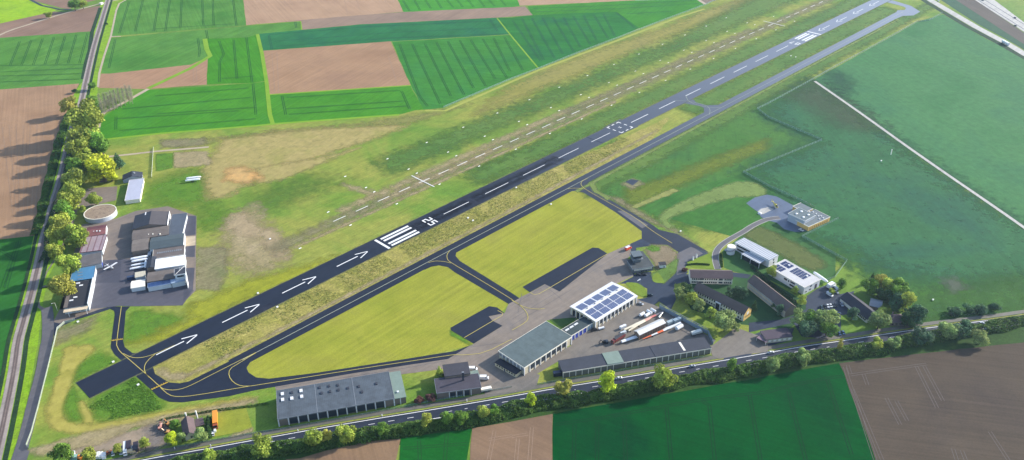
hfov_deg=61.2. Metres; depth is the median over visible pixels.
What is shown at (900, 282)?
tree
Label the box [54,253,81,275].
tree
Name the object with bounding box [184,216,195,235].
building
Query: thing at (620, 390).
roadside scrub
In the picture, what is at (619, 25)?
crop field
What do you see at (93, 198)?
tree
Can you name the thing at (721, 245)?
campus road
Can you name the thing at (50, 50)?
tramlines
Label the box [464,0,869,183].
green meadow
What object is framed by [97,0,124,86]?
field path
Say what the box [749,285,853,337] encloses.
car park
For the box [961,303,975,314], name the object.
shrub
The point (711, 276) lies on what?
white gable block
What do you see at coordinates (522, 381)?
yard
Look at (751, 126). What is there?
meadow
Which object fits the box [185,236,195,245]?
sand patch
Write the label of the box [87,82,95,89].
tree
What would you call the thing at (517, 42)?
field margin
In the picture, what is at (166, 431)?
excavator
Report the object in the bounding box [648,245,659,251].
lawn
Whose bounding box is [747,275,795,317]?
brick gable block
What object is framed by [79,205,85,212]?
tree
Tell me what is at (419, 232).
threshold stripes
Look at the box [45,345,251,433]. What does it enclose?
grass strip
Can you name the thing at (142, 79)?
ploughed field
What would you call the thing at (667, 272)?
lawn
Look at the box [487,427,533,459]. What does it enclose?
furrows
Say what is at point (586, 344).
yard
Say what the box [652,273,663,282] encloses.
lawn
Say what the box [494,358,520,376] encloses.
site office
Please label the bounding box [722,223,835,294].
grass patch
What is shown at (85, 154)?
tree
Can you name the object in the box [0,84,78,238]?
ploughed field
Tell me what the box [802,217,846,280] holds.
fence
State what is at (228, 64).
crop field
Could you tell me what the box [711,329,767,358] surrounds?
yard
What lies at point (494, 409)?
tree
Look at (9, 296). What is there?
crop field
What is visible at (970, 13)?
embankment
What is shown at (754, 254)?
ribbed roof hall
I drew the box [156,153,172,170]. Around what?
lush plot
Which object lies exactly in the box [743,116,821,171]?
fence
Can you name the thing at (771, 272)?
tree
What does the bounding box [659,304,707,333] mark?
screen wall
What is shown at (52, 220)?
tree
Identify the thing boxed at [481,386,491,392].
covered trailer
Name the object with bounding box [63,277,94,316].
black roof hangar
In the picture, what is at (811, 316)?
tree
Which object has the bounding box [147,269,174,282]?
brown hall
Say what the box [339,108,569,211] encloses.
grass runway
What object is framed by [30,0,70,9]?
field path
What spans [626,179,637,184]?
asphalt pad
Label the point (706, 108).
taxiway
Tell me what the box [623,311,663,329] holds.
rotor blade
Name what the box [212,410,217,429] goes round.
orange lorry
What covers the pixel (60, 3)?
ploughed field
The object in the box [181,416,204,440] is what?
depot house
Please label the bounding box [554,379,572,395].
tree
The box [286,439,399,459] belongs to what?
ploughed field
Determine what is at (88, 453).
tree
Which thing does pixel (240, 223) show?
trodden line
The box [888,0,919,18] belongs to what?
taxiway
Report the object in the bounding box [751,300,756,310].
tree
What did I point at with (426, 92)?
crop field
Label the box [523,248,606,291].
apron asphalt
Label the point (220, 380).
taxiway
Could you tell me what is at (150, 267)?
dark link
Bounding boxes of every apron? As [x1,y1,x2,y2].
[54,206,196,326]
[275,244,632,391]
[747,195,806,231]
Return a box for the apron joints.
[277,252,623,387]
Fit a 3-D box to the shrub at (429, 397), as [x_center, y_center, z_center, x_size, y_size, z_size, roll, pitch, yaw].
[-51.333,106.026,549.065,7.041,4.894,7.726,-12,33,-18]
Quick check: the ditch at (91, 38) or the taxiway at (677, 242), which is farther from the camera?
the ditch at (91, 38)
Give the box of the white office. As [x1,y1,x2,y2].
[768,259,820,293]
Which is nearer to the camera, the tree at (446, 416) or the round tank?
the tree at (446, 416)
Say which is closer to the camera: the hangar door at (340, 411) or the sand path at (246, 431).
the sand path at (246, 431)
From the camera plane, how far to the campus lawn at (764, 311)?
635.24 m
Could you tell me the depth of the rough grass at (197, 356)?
679.27 m
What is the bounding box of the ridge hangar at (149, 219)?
[132,211,170,230]
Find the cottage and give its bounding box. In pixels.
[889,312,904,325]
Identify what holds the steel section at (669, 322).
on the yard at (586, 344)
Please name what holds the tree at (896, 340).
on the ground at (264, 416)
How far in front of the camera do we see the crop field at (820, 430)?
529.35 m
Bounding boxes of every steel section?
[666,318,673,325]
[672,316,681,323]
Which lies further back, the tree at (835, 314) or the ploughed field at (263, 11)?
the ploughed field at (263, 11)
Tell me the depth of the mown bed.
701.37 m
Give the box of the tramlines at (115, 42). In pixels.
[108,30,208,66]
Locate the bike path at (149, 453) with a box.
[108,310,1023,459]
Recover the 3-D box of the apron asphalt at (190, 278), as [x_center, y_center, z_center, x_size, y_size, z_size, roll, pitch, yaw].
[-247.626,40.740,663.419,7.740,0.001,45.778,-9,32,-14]
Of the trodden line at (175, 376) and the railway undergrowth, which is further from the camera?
the railway undergrowth
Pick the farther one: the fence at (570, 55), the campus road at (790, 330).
the fence at (570, 55)
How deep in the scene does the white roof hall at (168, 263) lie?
678.30 m
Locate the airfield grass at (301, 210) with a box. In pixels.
[29,0,949,446]
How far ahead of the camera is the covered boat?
603.73 m
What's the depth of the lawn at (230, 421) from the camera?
534.58 m
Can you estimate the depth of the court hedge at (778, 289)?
654.30 m
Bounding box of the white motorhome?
[826,281,835,287]
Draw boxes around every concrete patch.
[618,211,646,227]
[758,207,772,213]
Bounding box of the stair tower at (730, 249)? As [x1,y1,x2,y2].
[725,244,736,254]
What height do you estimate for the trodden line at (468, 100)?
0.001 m
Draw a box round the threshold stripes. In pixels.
[380,33,816,245]
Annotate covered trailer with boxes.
[130,255,147,259]
[130,266,143,269]
[131,258,147,262]
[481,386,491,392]
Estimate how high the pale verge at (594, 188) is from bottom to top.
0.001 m
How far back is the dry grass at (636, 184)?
795.09 m
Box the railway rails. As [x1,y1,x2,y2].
[0,3,107,442]
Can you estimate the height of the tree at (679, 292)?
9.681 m
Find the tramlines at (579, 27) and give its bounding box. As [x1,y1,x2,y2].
[512,0,695,60]
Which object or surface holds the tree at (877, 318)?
on the ground at (264, 416)
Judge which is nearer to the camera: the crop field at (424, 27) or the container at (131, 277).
the container at (131, 277)
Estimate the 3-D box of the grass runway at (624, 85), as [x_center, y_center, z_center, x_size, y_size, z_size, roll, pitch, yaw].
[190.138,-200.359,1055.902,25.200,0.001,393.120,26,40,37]
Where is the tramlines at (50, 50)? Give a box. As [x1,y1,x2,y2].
[9,33,87,65]
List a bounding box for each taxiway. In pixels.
[110,306,135,359]
[135,346,467,401]
[228,10,907,367]
[426,253,518,303]
[573,183,709,252]
[681,99,716,111]
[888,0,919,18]
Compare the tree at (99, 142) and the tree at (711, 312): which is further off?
the tree at (99, 142)
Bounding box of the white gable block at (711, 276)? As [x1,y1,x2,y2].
[688,269,732,283]
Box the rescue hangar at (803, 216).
[787,203,829,230]
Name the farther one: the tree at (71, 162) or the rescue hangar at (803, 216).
the tree at (71, 162)
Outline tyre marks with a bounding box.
[428,164,550,224]
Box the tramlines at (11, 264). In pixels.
[0,241,20,288]
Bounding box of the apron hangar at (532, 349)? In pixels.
[498,321,571,375]
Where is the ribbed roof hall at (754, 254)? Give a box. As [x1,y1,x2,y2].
[735,238,778,267]
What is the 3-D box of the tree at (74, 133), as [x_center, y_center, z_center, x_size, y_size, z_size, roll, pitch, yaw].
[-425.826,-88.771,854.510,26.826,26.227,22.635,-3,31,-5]
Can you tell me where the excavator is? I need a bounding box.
[160,428,169,433]
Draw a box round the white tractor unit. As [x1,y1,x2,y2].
[123,441,127,455]
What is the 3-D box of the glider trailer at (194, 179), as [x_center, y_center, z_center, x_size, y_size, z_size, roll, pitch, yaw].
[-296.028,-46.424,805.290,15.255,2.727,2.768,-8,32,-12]
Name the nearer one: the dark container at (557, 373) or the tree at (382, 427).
the tree at (382, 427)
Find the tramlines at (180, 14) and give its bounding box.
[119,0,236,31]
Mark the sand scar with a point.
(239, 174)
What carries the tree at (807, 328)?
on the ground at (264, 416)
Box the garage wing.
[561,317,593,339]
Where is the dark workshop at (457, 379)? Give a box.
[434,362,481,398]
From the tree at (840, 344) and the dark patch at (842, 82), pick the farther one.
the dark patch at (842, 82)
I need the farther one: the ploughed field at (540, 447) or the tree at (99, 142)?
the tree at (99, 142)
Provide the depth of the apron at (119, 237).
714.55 m
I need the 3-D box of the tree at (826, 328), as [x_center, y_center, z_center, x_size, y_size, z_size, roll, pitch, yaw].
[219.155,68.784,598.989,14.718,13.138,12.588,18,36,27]
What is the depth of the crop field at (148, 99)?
947.08 m
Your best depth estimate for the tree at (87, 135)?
851.17 m
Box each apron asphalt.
[90,259,193,308]
[95,259,120,282]
[183,268,194,300]
[185,245,194,256]
[451,306,503,342]
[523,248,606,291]
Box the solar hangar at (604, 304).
[570,282,637,327]
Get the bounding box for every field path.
[0,0,115,34]
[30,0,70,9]
[95,89,148,127]
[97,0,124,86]
[97,146,208,157]
[147,39,211,88]
[814,81,1023,228]
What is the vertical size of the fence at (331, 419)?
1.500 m
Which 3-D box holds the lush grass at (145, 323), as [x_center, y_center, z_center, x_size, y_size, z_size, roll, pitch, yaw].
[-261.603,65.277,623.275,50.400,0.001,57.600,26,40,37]
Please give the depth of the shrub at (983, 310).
621.91 m
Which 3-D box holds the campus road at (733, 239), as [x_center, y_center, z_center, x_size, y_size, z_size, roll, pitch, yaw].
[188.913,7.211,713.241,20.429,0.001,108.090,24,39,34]
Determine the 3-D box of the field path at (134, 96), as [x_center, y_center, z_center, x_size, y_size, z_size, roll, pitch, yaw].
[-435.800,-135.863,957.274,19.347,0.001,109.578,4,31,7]
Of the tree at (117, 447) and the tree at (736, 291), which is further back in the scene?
the tree at (736, 291)
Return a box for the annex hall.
[169,213,187,234]
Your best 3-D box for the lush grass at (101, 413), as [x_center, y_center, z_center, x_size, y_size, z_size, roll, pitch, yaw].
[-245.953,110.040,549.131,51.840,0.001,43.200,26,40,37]
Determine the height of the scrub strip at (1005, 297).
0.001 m
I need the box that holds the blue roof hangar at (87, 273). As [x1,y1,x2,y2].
[70,265,96,281]
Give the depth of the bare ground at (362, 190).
788.75 m
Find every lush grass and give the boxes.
[64,388,80,420]
[76,353,116,379]
[91,380,161,420]
[124,310,183,342]
[145,169,231,229]
[266,179,319,203]
[450,331,467,342]
[469,131,597,169]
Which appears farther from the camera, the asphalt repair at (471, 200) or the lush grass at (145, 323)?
the asphalt repair at (471, 200)
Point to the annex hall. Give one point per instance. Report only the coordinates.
(177, 224)
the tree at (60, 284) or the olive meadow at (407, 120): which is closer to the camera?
the tree at (60, 284)
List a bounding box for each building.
[147,279,171,291]
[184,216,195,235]
[760,328,792,342]
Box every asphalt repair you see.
[246,303,273,317]
[461,196,480,205]
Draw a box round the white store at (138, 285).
[131,279,145,291]
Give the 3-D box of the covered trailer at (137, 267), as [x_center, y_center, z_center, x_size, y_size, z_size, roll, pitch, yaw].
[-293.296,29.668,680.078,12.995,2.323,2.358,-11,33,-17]
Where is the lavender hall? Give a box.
[125,178,143,203]
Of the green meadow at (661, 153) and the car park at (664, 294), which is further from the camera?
the green meadow at (661, 153)
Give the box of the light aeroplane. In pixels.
[103,262,117,269]
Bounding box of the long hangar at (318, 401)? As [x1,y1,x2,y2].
[276,371,405,426]
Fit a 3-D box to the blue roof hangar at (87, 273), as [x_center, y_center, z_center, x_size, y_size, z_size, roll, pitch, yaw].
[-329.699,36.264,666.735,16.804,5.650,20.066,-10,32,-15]
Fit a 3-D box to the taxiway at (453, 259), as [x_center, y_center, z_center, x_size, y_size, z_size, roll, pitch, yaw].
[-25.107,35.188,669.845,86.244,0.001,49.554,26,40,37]
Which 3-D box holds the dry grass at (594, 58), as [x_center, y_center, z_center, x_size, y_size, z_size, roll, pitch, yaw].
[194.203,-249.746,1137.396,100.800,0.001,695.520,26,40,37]
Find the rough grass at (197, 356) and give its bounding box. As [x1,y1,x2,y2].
[153,118,669,382]
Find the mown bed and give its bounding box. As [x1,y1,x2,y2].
[745,227,823,269]
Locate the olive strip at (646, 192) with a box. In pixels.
[626,141,765,204]
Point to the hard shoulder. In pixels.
(541, 389)
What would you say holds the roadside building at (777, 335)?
on the ground at (264, 416)
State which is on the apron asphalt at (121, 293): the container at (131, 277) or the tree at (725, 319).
the container at (131, 277)
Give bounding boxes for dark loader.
[599,339,608,344]
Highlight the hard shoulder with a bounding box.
[133,314,1023,459]
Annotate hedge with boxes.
[159,403,268,420]
[686,263,709,265]
[719,253,722,266]
[750,265,797,304]
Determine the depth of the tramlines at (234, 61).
1072.37 m
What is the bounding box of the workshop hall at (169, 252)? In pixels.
[153,245,184,258]
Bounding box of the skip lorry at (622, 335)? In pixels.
[611,332,625,343]
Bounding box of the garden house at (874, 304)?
[869,298,882,309]
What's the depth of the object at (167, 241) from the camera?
703.95 m
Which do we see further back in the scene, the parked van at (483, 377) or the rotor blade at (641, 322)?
the rotor blade at (641, 322)
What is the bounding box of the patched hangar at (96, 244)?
[79,234,107,255]
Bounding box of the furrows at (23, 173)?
[2,125,44,213]
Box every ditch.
[0,125,67,394]
[2,0,112,459]
[81,7,101,78]
[817,81,1023,224]
[921,0,1023,58]
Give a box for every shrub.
[414,395,424,403]
[425,393,436,401]
[947,306,962,315]
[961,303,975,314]
[975,303,988,315]
[987,303,1001,310]
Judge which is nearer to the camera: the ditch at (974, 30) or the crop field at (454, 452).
the crop field at (454, 452)
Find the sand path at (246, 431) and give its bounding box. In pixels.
[232,428,251,435]
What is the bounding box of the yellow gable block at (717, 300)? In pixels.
[693,282,750,320]
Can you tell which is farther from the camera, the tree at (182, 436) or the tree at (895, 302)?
the tree at (895, 302)
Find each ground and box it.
[8,0,1023,459]
[56,318,93,343]
[196,247,228,290]
[221,203,289,273]
[255,147,360,182]
[343,183,374,194]
[609,196,692,242]
[646,245,676,269]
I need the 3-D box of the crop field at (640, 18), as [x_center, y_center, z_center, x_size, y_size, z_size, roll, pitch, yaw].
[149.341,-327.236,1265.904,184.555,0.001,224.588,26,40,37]
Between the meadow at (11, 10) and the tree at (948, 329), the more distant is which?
the meadow at (11, 10)
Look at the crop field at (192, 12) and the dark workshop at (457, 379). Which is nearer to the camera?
the dark workshop at (457, 379)
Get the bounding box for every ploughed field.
[0,6,99,37]
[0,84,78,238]
[34,0,93,8]
[98,59,207,88]
[243,0,402,24]
[257,6,531,29]
[263,41,409,93]
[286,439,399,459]
[470,414,552,459]
[518,0,631,5]
[839,342,1023,459]
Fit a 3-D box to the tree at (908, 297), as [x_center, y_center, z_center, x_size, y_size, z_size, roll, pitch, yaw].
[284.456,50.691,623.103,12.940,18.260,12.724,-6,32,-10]
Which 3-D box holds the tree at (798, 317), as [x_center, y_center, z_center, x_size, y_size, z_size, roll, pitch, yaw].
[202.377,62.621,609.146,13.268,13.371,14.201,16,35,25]
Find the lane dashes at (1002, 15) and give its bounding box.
[980,0,1022,28]
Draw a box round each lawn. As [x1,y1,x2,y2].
[214,408,252,436]
[550,318,574,328]
[626,282,646,296]
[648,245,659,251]
[651,259,677,282]
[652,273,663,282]
[687,252,713,268]
[688,276,805,328]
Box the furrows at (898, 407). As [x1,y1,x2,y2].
[843,363,1009,459]
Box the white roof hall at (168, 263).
[154,255,185,270]
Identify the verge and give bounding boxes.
[0,0,122,459]
[219,326,1023,459]
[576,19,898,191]
[589,182,609,199]
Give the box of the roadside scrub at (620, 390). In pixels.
[168,315,1023,459]
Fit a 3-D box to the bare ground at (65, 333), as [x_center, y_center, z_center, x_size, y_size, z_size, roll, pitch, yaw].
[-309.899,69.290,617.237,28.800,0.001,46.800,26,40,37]
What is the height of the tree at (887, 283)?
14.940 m
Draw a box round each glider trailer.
[185,178,199,181]
[186,176,202,178]
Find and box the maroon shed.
[87,224,107,235]
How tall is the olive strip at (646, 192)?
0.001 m
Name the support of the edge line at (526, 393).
on the highway
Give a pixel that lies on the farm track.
(93, 438)
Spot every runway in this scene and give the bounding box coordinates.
[76,0,889,397]
[269,27,765,250]
[285,101,614,251]
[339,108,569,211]
[384,149,492,200]
[565,29,751,111]
[764,0,831,27]
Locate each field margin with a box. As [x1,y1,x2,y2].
[106,114,398,139]
[256,34,274,122]
[270,85,410,94]
[497,18,537,67]
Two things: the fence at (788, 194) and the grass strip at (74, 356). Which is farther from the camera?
the fence at (788, 194)
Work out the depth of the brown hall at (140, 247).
698.46 m
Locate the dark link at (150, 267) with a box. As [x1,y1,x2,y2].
[146,256,156,271]
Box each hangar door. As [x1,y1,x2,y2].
[289,417,297,423]
[299,415,307,421]
[309,413,317,419]
[318,412,326,417]
[328,410,336,416]
[338,408,346,414]
[347,407,355,412]
[357,405,364,410]
[366,403,374,409]
[376,401,383,407]
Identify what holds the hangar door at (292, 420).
in the long hangar at (318, 401)
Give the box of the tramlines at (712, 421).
[554,375,853,459]
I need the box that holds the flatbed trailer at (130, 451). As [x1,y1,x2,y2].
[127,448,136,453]
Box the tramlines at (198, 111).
[116,85,256,130]
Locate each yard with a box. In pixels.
[71,423,168,453]
[145,426,165,448]
[485,371,539,394]
[531,300,715,373]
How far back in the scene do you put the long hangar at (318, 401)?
544.47 m
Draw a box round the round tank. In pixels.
[84,204,116,222]
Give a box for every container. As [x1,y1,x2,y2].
[127,275,134,279]
[553,370,561,376]
[619,324,626,329]
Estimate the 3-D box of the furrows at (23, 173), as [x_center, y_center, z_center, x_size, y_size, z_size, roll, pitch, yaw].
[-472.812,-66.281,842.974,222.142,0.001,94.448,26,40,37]
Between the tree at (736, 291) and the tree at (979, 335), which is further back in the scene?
the tree at (736, 291)
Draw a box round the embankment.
[942,0,1023,48]
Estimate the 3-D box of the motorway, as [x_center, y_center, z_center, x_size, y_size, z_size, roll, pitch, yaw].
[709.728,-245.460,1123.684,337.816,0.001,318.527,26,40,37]
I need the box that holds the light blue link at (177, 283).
[171,279,185,287]
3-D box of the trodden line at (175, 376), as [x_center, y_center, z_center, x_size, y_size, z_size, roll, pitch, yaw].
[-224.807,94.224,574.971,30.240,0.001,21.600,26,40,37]
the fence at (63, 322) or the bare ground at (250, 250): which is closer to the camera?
the fence at (63, 322)
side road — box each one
[11,306,53,459]
[15,450,29,459]
[38,186,116,314]
[54,307,110,336]
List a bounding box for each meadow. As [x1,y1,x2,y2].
[0,0,54,22]
[179,107,456,149]
[201,124,407,197]
[371,0,798,173]
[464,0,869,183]
[586,4,932,196]
[588,79,1023,325]
[678,7,896,113]
[741,80,1023,287]
[814,15,1023,225]
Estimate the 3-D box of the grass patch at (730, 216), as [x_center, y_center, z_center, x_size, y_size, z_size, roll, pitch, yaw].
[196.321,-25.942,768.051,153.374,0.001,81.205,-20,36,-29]
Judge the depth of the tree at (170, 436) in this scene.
514.04 m
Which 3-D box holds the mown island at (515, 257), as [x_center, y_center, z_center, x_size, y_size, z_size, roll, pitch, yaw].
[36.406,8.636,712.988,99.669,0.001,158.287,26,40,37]
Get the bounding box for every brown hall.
[131,238,149,256]
[132,225,168,240]
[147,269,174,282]
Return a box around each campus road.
[677,247,702,274]
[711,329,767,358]
[712,216,776,268]
[713,216,780,268]
[724,328,793,358]
[733,272,750,278]
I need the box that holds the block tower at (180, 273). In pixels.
[174,266,187,286]
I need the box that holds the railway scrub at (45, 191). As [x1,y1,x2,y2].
[30,113,68,234]
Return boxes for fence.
[26,344,53,448]
[53,318,75,343]
[177,386,511,446]
[443,0,713,107]
[537,355,710,384]
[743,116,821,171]
[743,170,814,207]
[757,13,941,116]
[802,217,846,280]
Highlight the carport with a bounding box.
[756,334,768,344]
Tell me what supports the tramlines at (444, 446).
on the crop field at (454, 452)
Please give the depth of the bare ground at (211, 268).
681.80 m
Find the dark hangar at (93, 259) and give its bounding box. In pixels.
[78,252,102,268]
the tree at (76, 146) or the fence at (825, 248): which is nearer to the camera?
the fence at (825, 248)
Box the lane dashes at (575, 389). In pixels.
[272,320,1017,441]
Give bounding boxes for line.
[116,182,669,396]
[144,320,987,459]
[157,368,186,379]
[185,132,651,377]
[205,325,1012,458]
[228,213,286,258]
[242,11,903,359]
[425,9,704,110]
[445,46,786,213]
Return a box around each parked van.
[469,366,476,370]
[479,375,488,379]
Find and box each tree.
[43,11,51,18]
[44,218,69,245]
[44,243,64,259]
[46,273,77,300]
[47,442,73,459]
[48,210,70,227]
[53,199,76,224]
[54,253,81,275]
[56,191,80,212]
[58,95,77,112]
[58,180,85,199]
[60,167,88,188]
[63,137,89,158]
[63,156,83,172]
[64,98,104,133]
[64,125,91,144]
[64,223,89,247]
[67,0,80,10]
[74,147,91,160]
[78,0,87,8]
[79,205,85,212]
[80,127,94,146]
[80,160,88,177]
[81,446,96,459]
[83,153,116,182]
[84,192,102,204]
[86,95,98,105]
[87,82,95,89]
[89,131,110,153]
[89,146,99,157]
[106,168,117,180]
[112,443,122,452]
[113,153,125,168]
[138,436,150,448]
[163,431,177,445]
[169,419,179,428]
[176,432,185,441]
[193,427,207,440]
[201,448,216,459]
[251,432,272,457]
[303,427,323,446]
[321,429,332,441]
[334,423,355,444]
[377,421,387,435]
[421,412,431,427]
[434,366,443,377]
[439,411,454,424]
[454,410,468,425]
[476,405,489,419]
[489,404,498,417]
[524,392,536,406]
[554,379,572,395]
[597,370,616,392]
[651,363,678,388]
[673,286,685,298]
[681,282,691,293]
[684,292,698,304]
[693,298,705,311]
[704,307,716,317]
[713,308,736,330]
[725,286,734,297]
[726,357,736,370]
[731,321,740,331]
[732,285,740,295]
[739,287,748,298]
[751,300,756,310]
[764,356,780,372]
[766,264,776,276]
[775,304,784,315]
[789,307,809,326]
[791,285,798,292]
[795,347,810,366]
[797,294,806,304]
[799,320,819,337]
[803,309,819,325]
[813,309,834,325]
[818,320,840,337]
[827,309,839,324]
[836,278,845,288]
[837,338,843,348]
[846,307,859,320]
[860,278,879,295]
[868,309,891,328]
[870,336,882,351]
[874,274,891,289]
[875,287,891,300]
[878,305,886,314]
[882,277,901,290]
[886,336,901,349]
[887,292,903,311]
[889,277,909,295]
[899,311,916,327]
[900,291,916,311]
[904,304,928,325]
[911,325,934,344]
[937,321,961,338]
[953,319,973,337]
[971,328,989,345]
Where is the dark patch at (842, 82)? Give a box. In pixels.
[831,73,849,93]
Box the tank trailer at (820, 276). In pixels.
[813,272,827,282]
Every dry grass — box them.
[478,0,752,113]
[622,179,641,188]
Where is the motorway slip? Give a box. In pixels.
[927,0,1023,55]
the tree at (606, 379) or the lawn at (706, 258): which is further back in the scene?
the lawn at (706, 258)
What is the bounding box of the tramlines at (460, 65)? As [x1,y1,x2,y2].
[399,37,523,104]
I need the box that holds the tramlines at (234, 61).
[218,37,252,81]
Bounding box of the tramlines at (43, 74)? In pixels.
[3,64,81,81]
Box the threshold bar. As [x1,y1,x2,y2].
[374,31,820,248]
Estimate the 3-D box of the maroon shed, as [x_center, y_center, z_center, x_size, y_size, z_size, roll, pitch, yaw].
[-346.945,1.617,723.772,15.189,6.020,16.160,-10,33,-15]
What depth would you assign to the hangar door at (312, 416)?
533.91 m
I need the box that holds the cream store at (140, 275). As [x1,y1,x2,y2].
[135,271,145,279]
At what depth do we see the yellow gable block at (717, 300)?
627.89 m
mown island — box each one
[247,265,507,378]
[456,191,641,297]
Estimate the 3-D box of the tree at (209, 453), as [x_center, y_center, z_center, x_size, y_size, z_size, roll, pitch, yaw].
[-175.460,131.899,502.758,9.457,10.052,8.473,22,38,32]
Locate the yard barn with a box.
[634,319,665,339]
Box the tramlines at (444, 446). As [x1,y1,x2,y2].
[403,432,467,459]
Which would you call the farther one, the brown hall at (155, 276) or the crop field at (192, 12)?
the crop field at (192, 12)
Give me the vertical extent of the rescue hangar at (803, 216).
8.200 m
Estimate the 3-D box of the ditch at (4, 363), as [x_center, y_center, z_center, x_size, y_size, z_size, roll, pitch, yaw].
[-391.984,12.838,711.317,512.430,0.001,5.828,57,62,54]
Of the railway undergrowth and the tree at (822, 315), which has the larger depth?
the railway undergrowth
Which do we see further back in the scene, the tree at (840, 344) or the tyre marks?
the tyre marks
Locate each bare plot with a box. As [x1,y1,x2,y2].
[160,138,204,146]
[173,151,210,166]
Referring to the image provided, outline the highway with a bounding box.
[138,315,1023,459]
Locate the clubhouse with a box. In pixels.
[839,292,875,322]
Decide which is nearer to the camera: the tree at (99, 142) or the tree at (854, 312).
the tree at (854, 312)
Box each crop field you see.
[0,31,89,88]
[0,236,33,374]
[100,82,269,138]
[101,22,300,73]
[112,0,245,35]
[207,35,263,83]
[259,18,508,49]
[270,86,423,122]
[392,35,536,109]
[398,0,519,11]
[399,428,471,459]
[498,12,637,66]
[528,0,702,27]
[553,363,874,459]
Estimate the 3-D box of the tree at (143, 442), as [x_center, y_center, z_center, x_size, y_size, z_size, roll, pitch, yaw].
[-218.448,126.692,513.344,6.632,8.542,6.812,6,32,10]
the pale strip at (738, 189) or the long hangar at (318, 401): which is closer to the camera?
the long hangar at (318, 401)
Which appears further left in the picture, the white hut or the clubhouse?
the white hut
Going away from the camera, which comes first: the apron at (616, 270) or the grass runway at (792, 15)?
the apron at (616, 270)
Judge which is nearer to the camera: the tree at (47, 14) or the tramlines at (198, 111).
the tramlines at (198, 111)
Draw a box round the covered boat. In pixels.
[690,329,702,335]
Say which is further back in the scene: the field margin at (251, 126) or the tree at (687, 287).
the field margin at (251, 126)
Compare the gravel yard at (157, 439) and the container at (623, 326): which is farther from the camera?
the container at (623, 326)
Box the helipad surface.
[604,119,637,133]
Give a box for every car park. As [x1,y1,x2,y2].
[619,239,707,308]
[676,274,689,283]
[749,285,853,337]
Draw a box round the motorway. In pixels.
[976,0,1023,30]
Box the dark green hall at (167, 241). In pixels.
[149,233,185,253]
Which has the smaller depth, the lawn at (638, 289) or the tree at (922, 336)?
the tree at (922, 336)
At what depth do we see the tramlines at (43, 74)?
1046.48 m
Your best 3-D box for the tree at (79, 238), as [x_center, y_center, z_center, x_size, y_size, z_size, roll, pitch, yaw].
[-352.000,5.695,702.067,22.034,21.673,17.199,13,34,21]
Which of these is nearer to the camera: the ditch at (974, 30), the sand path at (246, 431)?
the sand path at (246, 431)
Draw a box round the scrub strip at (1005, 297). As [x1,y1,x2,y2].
[920,276,1023,322]
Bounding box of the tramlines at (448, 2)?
[404,0,505,10]
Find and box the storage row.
[558,337,711,377]
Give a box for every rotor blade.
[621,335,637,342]
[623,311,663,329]
[643,322,680,338]
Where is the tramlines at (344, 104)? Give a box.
[281,90,410,114]
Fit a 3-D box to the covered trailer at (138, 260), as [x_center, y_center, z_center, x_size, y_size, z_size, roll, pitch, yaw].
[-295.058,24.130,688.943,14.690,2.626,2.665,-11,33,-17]
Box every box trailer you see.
[70,454,77,459]
[125,440,131,448]
[132,441,138,451]
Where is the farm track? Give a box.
[29,400,254,455]
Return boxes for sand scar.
[222,167,263,183]
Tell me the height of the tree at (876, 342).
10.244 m
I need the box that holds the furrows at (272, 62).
[110,2,396,89]
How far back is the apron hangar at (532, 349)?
584.87 m
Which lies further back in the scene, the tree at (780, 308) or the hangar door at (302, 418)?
the tree at (780, 308)
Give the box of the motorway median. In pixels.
[957,0,1023,43]
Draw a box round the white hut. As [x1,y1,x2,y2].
[658,262,666,267]
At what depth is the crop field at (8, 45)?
1088.64 m
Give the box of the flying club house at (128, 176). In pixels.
[122,171,142,182]
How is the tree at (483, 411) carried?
on the ground at (264, 416)
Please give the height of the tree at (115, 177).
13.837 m
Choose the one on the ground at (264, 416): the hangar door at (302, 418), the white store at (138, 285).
the white store at (138, 285)
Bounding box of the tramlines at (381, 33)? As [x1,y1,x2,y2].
[268,19,496,48]
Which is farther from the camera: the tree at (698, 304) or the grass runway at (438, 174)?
the grass runway at (438, 174)
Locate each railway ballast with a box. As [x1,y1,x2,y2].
[0,0,108,446]
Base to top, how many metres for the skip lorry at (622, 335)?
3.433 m
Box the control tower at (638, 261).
[626,249,653,272]
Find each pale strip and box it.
[632,188,677,207]
[659,181,765,227]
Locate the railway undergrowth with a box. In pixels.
[38,152,74,262]
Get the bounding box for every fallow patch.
[803,89,858,125]
[944,280,961,289]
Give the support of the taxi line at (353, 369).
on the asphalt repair
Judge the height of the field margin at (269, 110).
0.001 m
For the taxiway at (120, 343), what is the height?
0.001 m
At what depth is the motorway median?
1204.80 m

